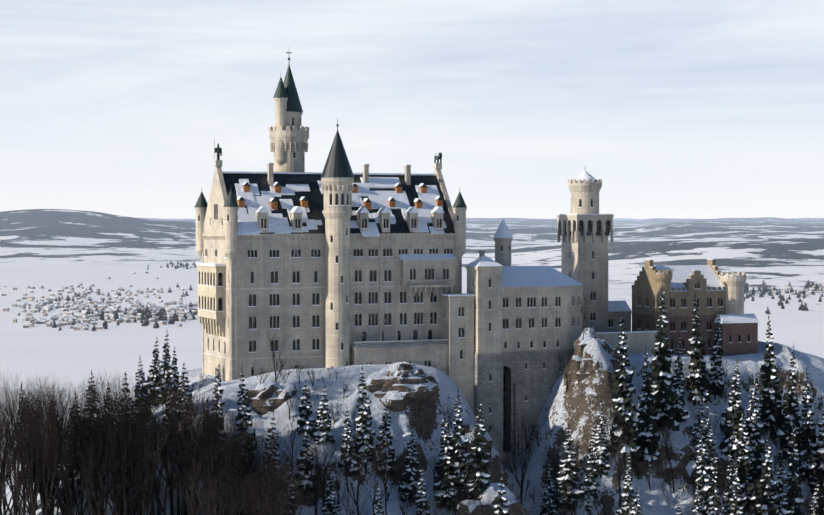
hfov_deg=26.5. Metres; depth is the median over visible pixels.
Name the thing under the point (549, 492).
spruce
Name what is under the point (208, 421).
bare tree
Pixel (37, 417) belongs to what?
bare tree
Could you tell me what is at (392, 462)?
spruce
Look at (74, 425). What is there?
bare tree
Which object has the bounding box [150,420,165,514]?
bare tree
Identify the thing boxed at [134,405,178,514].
bare tree
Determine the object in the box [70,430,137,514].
bare tree
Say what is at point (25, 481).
bare tree
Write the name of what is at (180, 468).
bare tree
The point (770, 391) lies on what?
spruce
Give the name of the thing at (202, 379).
shrub
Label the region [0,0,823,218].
sky
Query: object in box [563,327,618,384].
outcrop rock
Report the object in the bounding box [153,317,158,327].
spruce
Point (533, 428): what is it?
bare tree
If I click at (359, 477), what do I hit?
bare tree
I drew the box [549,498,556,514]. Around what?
spruce
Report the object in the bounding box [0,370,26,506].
bare tree
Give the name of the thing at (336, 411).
shrub
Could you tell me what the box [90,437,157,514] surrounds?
bare tree
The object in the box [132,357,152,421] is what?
spruce
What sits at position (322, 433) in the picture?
spruce
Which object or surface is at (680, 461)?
outcrop rock
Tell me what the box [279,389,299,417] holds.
shrub
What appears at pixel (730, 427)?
spruce
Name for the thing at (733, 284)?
gatehouse tower
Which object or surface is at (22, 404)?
spruce
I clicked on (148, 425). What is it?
bare tree
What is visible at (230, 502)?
bare tree
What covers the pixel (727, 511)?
spruce
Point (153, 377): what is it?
spruce
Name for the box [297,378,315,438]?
spruce
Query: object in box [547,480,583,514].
bare tree
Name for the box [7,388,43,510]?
bare tree
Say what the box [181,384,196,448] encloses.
spruce
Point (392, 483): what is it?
shrub
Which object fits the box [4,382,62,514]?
bare tree
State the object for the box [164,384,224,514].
bare tree
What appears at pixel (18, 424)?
bare tree
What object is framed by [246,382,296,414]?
outcrop rock
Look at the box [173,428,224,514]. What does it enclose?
bare tree
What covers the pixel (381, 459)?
bare tree
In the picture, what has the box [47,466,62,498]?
spruce
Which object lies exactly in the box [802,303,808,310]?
spruce
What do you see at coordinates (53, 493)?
bare tree
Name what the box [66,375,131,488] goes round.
bare tree
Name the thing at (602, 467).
spruce
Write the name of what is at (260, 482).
bare tree
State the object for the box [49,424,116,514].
bare tree
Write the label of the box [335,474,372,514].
bare tree
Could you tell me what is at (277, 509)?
bare tree
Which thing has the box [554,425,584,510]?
spruce
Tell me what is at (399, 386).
outcrop rock
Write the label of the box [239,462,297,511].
bare tree
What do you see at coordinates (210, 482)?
bare tree
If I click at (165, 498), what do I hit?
bare tree
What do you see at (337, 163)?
dark castle roofs
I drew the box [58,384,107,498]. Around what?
bare tree
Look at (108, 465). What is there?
bare tree
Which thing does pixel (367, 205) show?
roof dormer fronts
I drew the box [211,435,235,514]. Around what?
bare tree
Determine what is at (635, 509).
spruce
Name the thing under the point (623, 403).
spruce
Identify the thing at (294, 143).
castle trim
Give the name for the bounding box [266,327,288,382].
bare tree
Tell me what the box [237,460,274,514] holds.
bare tree
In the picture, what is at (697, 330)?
gate sill snow
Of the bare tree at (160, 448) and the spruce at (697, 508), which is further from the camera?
the spruce at (697, 508)
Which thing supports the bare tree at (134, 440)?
on the castle hill terrain
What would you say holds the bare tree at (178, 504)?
on the castle hill terrain
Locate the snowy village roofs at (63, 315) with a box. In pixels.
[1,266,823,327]
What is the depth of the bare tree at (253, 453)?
330.80 m
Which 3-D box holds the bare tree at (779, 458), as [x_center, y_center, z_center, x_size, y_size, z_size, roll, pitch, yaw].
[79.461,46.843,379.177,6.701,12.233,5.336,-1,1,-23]
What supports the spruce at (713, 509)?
on the castle hill terrain
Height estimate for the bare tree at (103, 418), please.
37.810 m
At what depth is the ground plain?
6587.95 m
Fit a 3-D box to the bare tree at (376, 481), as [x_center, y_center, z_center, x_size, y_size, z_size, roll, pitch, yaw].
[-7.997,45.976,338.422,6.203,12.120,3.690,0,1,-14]
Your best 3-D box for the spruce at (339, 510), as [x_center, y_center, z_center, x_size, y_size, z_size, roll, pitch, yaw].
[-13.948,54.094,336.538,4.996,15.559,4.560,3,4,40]
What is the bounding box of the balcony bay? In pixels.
[196,265,225,336]
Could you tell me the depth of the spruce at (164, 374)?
361.50 m
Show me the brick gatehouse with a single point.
(642, 322)
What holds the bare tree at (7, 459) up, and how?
on the castle hill terrain
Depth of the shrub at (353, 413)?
352.42 m
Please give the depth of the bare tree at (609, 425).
369.62 m
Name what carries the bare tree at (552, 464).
on the castle hill terrain
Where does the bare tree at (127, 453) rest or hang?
on the castle hill terrain
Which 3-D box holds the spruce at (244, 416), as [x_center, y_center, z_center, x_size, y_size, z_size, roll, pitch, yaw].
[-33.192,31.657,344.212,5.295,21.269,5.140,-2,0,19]
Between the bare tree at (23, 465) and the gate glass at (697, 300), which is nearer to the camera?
the bare tree at (23, 465)
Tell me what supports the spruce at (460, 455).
on the castle hill terrain
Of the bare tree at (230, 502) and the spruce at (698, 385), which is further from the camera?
the spruce at (698, 385)
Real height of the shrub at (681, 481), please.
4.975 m
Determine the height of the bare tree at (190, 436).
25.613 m
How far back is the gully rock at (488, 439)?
365.23 m
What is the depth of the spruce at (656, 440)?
372.05 m
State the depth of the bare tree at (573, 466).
368.57 m
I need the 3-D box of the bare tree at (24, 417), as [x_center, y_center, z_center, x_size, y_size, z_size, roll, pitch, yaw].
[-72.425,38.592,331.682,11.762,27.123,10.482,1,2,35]
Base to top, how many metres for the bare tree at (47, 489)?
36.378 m
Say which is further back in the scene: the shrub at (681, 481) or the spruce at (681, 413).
the spruce at (681, 413)
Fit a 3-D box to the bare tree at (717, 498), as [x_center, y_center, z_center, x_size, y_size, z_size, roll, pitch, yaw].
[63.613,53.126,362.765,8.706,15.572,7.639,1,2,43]
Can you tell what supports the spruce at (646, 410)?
on the castle hill terrain
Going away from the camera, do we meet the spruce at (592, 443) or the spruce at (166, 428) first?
the spruce at (166, 428)
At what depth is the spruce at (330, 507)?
339.04 m
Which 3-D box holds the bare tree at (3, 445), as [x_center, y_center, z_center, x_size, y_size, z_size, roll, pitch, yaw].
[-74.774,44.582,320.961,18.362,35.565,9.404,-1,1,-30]
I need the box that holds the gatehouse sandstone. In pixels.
[631,259,725,315]
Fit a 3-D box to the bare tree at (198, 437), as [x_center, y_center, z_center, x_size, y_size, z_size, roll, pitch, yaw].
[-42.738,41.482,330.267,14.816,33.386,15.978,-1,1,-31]
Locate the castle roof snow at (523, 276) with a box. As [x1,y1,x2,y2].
[196,163,759,358]
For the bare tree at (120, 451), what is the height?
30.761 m
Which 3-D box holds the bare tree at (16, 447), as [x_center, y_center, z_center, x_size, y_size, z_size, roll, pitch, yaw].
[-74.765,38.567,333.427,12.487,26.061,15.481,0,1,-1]
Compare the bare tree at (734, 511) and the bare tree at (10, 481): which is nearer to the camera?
the bare tree at (10, 481)
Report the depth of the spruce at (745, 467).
373.78 m
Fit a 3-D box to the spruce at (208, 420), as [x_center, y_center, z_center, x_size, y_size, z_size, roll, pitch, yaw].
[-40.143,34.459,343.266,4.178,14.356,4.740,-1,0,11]
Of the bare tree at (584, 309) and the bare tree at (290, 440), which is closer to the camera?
the bare tree at (290, 440)
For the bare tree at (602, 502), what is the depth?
364.08 m
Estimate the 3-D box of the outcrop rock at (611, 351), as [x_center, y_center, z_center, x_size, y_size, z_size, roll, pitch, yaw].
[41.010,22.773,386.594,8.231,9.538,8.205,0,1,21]
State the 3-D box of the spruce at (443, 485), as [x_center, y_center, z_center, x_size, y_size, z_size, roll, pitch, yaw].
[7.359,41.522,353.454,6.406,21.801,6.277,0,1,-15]
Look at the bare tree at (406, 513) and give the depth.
342.41 m
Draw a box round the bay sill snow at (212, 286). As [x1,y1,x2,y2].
[198,284,223,311]
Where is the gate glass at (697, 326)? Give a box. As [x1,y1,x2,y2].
[670,321,748,348]
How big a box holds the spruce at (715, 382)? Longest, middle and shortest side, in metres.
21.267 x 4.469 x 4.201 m
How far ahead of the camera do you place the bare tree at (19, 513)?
324.39 m
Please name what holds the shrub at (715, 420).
on the castle hill terrain
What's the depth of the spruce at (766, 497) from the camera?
365.63 m
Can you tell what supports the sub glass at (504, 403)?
attached to the castle substructure
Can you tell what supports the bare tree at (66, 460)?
on the castle hill terrain
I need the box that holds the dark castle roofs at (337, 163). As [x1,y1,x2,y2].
[223,130,454,233]
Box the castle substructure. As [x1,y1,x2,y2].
[474,349,574,472]
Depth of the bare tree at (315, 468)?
341.66 m
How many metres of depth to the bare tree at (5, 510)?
327.07 m
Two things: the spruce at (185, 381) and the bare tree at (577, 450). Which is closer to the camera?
the spruce at (185, 381)
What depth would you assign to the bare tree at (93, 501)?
326.86 m
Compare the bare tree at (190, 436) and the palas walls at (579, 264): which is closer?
the bare tree at (190, 436)
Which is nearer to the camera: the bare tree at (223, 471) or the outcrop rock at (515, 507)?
the bare tree at (223, 471)
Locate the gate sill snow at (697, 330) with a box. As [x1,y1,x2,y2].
[640,329,749,349]
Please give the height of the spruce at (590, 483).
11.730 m
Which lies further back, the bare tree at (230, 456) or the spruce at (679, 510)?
the spruce at (679, 510)
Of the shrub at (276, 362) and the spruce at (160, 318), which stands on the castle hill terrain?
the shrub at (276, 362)
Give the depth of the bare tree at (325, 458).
343.21 m
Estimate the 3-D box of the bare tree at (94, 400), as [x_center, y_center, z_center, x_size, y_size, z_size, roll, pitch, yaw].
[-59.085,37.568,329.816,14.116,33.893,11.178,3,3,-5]
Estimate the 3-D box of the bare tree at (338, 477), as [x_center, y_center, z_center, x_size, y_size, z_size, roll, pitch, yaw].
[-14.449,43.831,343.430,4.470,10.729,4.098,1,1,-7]
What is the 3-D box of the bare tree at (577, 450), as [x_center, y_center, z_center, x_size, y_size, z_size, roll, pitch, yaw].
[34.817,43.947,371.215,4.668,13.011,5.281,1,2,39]
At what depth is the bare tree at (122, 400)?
330.83 m
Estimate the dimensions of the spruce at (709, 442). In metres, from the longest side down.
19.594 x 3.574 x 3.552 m
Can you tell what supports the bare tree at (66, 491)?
on the castle hill terrain
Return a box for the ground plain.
[0,209,823,457]
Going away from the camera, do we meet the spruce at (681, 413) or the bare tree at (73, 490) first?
the bare tree at (73, 490)
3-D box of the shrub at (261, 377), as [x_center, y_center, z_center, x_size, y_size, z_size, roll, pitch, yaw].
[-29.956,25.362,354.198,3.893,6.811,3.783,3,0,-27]
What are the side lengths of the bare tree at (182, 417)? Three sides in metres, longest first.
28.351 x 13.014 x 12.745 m
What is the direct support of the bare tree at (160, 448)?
on the castle hill terrain
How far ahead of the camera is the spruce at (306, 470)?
342.85 m
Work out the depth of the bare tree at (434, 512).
337.22 m
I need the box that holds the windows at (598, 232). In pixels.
[199,118,623,375]
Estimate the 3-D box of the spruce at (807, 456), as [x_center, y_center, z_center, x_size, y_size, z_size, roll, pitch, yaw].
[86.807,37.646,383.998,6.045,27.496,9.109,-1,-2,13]
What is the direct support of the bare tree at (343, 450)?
on the castle hill terrain
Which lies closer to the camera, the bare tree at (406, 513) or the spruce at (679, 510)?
the bare tree at (406, 513)
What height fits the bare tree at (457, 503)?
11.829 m
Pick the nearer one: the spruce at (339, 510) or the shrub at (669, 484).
the spruce at (339, 510)
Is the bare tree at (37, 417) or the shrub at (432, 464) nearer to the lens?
the bare tree at (37, 417)
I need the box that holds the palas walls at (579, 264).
[196,100,657,413]
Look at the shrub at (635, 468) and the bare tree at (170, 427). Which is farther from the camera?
the shrub at (635, 468)
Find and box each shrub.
[198,372,211,391]
[259,367,271,383]
[272,359,286,382]
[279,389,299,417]
[293,361,301,383]
[306,369,314,385]
[309,488,320,508]
[315,463,323,489]
[328,402,341,422]
[342,383,349,398]
[349,408,356,430]
[380,479,397,500]
[428,456,435,476]
[444,411,453,428]
[527,423,541,446]
[631,458,638,479]
[662,473,671,491]
[678,475,687,491]
[711,411,721,430]
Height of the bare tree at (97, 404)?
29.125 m
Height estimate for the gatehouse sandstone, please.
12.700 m
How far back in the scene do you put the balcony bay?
367.68 m
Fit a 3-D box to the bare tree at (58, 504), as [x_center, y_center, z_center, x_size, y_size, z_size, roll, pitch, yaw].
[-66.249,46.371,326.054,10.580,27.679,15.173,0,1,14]
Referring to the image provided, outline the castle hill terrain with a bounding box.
[2,338,823,514]
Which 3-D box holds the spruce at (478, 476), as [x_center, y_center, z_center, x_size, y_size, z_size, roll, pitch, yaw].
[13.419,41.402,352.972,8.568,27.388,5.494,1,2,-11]
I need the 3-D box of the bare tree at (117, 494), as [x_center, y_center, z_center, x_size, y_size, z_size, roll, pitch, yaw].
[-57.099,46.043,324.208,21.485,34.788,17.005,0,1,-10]
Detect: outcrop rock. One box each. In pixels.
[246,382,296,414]
[357,363,440,411]
[457,483,528,514]
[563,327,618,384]
[602,340,618,359]
[666,436,722,483]
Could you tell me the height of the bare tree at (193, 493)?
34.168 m
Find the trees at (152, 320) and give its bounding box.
[1,267,823,329]
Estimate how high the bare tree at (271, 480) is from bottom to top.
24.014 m
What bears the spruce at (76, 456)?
on the castle hill terrain
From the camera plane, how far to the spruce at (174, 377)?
353.38 m
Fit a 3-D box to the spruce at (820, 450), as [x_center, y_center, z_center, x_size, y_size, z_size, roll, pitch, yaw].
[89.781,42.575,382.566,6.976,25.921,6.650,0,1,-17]
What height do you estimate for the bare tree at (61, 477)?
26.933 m
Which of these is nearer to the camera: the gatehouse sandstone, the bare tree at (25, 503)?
the bare tree at (25, 503)
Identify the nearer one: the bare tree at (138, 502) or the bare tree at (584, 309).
the bare tree at (138, 502)
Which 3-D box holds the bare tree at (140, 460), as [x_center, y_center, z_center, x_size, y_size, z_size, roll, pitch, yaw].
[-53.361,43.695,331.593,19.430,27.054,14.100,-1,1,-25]
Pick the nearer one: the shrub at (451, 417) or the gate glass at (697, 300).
the shrub at (451, 417)
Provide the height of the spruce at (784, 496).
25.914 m
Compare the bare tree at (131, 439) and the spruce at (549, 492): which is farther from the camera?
the spruce at (549, 492)
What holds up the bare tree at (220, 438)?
on the castle hill terrain
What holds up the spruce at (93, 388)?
on the castle hill terrain
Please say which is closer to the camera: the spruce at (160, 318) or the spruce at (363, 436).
the spruce at (363, 436)
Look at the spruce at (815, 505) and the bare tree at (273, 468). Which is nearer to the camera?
the bare tree at (273, 468)
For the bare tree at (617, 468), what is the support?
on the castle hill terrain
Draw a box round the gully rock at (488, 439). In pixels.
[460,422,492,457]
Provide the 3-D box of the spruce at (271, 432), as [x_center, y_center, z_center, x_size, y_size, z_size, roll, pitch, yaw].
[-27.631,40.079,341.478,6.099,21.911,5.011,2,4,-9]
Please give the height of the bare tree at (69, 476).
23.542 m
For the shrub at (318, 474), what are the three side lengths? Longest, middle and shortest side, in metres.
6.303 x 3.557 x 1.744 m
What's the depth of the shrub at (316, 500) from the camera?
341.29 m
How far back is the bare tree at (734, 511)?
361.31 m
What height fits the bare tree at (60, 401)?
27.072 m
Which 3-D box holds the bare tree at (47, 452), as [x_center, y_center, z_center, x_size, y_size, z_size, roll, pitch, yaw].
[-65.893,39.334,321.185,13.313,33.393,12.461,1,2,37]
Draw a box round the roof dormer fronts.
[237,186,442,209]
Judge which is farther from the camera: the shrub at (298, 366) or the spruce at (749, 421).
the spruce at (749, 421)
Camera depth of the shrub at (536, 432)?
379.92 m
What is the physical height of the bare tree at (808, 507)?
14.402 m
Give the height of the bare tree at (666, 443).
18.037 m
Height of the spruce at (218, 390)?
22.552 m
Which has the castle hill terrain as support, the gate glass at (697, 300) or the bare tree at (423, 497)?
the bare tree at (423, 497)
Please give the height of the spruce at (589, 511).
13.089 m
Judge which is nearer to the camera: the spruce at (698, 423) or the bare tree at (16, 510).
the bare tree at (16, 510)
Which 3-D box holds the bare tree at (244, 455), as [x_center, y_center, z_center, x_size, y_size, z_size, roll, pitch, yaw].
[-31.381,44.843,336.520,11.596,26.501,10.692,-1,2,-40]
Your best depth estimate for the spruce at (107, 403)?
341.90 m
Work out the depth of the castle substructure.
383.75 m
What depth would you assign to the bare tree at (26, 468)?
317.44 m
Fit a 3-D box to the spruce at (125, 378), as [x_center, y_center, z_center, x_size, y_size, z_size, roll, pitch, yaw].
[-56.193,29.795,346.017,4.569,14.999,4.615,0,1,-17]
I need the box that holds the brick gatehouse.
[632,311,757,355]
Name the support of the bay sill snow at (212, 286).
attached to the balcony bay
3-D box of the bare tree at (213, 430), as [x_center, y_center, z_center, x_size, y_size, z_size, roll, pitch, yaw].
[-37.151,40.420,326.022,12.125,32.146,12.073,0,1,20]
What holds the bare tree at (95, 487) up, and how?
on the castle hill terrain
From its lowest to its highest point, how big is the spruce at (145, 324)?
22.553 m
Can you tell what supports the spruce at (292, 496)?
on the castle hill terrain
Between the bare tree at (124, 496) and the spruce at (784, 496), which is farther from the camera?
the spruce at (784, 496)
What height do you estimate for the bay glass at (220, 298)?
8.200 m
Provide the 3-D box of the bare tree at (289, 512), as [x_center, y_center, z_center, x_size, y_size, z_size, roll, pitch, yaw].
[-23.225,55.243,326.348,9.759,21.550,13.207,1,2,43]
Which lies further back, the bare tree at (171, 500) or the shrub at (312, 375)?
the shrub at (312, 375)
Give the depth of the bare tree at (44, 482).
324.04 m
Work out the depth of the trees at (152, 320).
4012.68 m
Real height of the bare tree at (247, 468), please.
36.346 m
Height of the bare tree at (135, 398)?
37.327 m
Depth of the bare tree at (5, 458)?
323.12 m
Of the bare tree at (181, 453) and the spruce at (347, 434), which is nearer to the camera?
the bare tree at (181, 453)
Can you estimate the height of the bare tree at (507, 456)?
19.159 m
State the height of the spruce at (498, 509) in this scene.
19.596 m
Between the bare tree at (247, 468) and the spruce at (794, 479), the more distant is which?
the spruce at (794, 479)
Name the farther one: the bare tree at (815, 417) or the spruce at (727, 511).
the bare tree at (815, 417)
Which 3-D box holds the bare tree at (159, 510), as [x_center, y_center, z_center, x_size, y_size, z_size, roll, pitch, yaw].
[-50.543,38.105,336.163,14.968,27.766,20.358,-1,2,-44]
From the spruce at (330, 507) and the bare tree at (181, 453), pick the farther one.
the spruce at (330, 507)
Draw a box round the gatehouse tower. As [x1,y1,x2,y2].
[720,272,745,314]
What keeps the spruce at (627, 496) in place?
on the castle hill terrain
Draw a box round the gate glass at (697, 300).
[670,283,721,307]
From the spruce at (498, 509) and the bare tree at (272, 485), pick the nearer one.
the bare tree at (272, 485)
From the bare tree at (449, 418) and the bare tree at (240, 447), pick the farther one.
the bare tree at (449, 418)
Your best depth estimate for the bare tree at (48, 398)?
333.31 m
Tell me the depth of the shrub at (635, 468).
370.94 m
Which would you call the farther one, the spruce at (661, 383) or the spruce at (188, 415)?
the spruce at (661, 383)
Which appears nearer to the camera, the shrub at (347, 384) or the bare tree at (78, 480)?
the bare tree at (78, 480)
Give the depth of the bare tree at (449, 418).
362.41 m
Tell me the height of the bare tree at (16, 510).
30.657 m
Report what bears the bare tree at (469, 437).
on the castle hill terrain
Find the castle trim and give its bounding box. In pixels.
[195,98,613,380]
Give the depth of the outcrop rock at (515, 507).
350.32 m
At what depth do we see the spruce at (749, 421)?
375.77 m
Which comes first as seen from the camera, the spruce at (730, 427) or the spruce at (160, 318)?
the spruce at (730, 427)
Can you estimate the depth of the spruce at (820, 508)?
370.81 m
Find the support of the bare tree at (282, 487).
on the castle hill terrain
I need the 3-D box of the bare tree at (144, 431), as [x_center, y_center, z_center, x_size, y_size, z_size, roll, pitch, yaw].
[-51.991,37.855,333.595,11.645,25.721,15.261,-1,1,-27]
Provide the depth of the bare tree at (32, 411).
333.42 m
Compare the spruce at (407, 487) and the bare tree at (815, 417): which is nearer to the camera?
the spruce at (407, 487)
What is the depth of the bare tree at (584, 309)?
382.86 m
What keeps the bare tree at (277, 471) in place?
on the castle hill terrain
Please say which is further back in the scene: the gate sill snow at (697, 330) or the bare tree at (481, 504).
the gate sill snow at (697, 330)
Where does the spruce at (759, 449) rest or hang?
on the castle hill terrain
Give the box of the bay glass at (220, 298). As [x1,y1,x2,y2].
[218,273,221,310]
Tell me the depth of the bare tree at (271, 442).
332.11 m
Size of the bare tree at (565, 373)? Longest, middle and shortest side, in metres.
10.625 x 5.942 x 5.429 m
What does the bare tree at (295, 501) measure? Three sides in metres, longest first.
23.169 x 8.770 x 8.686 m
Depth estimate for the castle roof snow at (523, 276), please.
380.01 m
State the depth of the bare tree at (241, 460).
331.67 m
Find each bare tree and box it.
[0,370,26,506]
[0,374,18,432]
[0,379,94,514]
[0,380,46,510]
[0,386,49,514]
[0,395,46,435]
[0,397,36,514]
[0,407,20,506]
[0,408,47,514]
[0,413,44,514]
[0,413,66,514]
[0,430,30,506]
[0,431,81,514]
[0,439,24,501]
[0,448,42,514]
[1,389,89,514]
[1,415,36,514]
[2,379,80,514]
[4,377,107,514]
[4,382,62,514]
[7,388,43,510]
[7,417,62,503]
[9,379,74,514]
[11,435,46,499]
[12,406,138,514]
[13,377,86,470]
[17,373,48,509]
[18,417,83,514]
[25,409,118,508]
[26,421,105,514]
[29,381,79,506]
[30,371,101,506]
[36,433,95,514]
[37,428,98,514]
[38,405,89,468]
[40,436,84,514]
[48,420,154,514]
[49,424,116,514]
[52,366,134,500]
[57,390,137,512]
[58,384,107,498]
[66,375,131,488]
[67,373,131,512]
[68,389,154,514]
[69,405,123,514]
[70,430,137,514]
[71,375,143,514]
[74,374,164,514]
[76,403,174,513]
[76,420,129,513]
[90,410,162,495]
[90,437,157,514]
[96,369,141,475]
[98,423,175,494]
[108,410,178,514]
[112,398,140,514]
[117,398,162,514]
[117,412,186,514]
[120,392,159,510]
[127,387,188,514]
[134,380,206,514]
[134,388,180,514]
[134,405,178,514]
[137,429,195,514]
[141,434,255,514]
[146,419,221,508]
[150,375,212,514]
[150,392,230,505]
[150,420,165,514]
[160,385,200,486]
[162,464,280,514]
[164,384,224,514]
[164,398,199,514]
[169,407,232,473]
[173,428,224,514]
[181,452,251,513]
[185,420,261,514]
[186,396,261,504]
[192,395,229,461]
[192,411,255,514]
[195,394,243,514]
[195,412,252,514]
[198,434,271,514]
[205,421,315,514]
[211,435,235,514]
[221,427,292,513]
[223,426,260,508]
[228,462,316,514]
[231,427,271,500]
[232,432,265,514]
[237,459,293,514]
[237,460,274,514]
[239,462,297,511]
[240,459,298,511]
[245,501,295,514]
[246,445,294,513]
[246,453,312,514]
[255,486,295,514]
[257,439,296,513]
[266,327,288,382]
[274,490,306,514]
[278,423,300,471]
[299,437,330,514]
[310,437,339,512]
[329,446,385,514]
[330,457,345,504]
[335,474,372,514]
[340,440,356,491]
[356,468,382,514]
[373,433,392,514]
[396,496,416,514]
[412,484,435,509]
[417,495,453,514]
[441,403,453,441]
[447,416,474,462]
[450,487,466,514]
[463,491,494,514]
[495,427,538,504]
[501,403,543,496]
[541,453,558,473]
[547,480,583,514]
[554,348,573,392]
[563,436,581,468]
[564,450,581,497]
[573,294,592,340]
[591,486,610,514]
[599,416,638,504]
[604,411,620,457]
[657,414,674,492]
[704,478,730,514]
[728,501,757,514]
[771,447,787,488]
[791,402,822,443]
[801,490,823,514]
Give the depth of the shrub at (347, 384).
360.46 m
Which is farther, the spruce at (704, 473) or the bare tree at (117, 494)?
the spruce at (704, 473)
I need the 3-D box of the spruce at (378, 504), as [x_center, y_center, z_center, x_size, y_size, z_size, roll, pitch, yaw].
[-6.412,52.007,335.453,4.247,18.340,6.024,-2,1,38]
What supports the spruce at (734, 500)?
on the castle hill terrain
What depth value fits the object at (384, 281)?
374.21 m
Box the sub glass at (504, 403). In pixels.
[489,363,559,450]
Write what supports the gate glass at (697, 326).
attached to the brick gatehouse
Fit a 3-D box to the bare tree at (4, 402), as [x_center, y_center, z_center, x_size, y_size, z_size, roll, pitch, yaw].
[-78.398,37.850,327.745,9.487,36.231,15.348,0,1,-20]
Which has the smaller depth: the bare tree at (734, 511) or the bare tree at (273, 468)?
the bare tree at (273, 468)
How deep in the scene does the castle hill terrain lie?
369.54 m
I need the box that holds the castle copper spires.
[195,65,466,207]
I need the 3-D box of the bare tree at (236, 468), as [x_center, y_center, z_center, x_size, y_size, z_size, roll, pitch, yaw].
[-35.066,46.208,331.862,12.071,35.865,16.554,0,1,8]
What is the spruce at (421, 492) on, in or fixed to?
on the castle hill terrain
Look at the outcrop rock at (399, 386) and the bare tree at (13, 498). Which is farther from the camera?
the outcrop rock at (399, 386)
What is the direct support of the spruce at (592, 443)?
on the castle hill terrain
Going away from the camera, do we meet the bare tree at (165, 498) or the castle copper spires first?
the bare tree at (165, 498)
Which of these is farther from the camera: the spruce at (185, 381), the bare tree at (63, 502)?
the spruce at (185, 381)
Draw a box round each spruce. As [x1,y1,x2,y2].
[15,382,28,450]
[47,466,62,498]
[69,404,82,476]
[81,371,101,446]
[102,380,112,451]
[120,372,136,431]
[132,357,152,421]
[141,318,147,325]
[144,337,161,405]
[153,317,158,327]
[154,330,171,405]
[158,313,164,320]
[161,392,176,460]
[166,347,178,405]
[175,363,192,419]
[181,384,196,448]
[201,398,215,458]
[204,365,225,467]
[235,368,256,461]
[260,408,283,504]
[282,456,297,514]
[294,429,316,496]
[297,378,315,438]
[312,385,334,444]
[321,463,337,514]
[336,498,341,514]
[338,406,358,477]
[352,367,376,473]
[374,399,396,479]
[374,482,383,514]
[398,426,420,504]
[415,463,429,514]
[433,414,458,510]
[444,390,469,511]
[462,400,490,500]
[493,475,509,514]
[539,457,557,514]
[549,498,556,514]
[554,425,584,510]
[579,446,597,497]
[584,496,591,514]
[587,422,596,467]
[594,399,609,477]
[608,314,640,466]
[616,453,634,514]
[631,486,641,514]
[635,348,659,467]
[637,373,659,453]
[649,283,679,431]
[671,333,687,422]
[676,497,681,514]
[686,295,710,406]
[690,399,707,464]
[692,430,715,514]
[692,480,702,514]
[704,404,716,479]
[706,454,720,514]
[708,311,724,399]
[718,360,746,458]
[722,451,734,514]
[729,464,742,514]
[733,408,757,513]
[743,377,761,475]
[746,373,766,481]
[755,430,778,514]
[759,311,785,441]
[774,451,790,514]
[778,342,800,466]
[785,425,804,514]
[796,372,822,485]
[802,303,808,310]
[808,481,821,514]
[809,409,823,496]
[815,477,823,514]
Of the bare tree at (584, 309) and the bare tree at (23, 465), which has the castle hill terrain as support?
the bare tree at (23, 465)

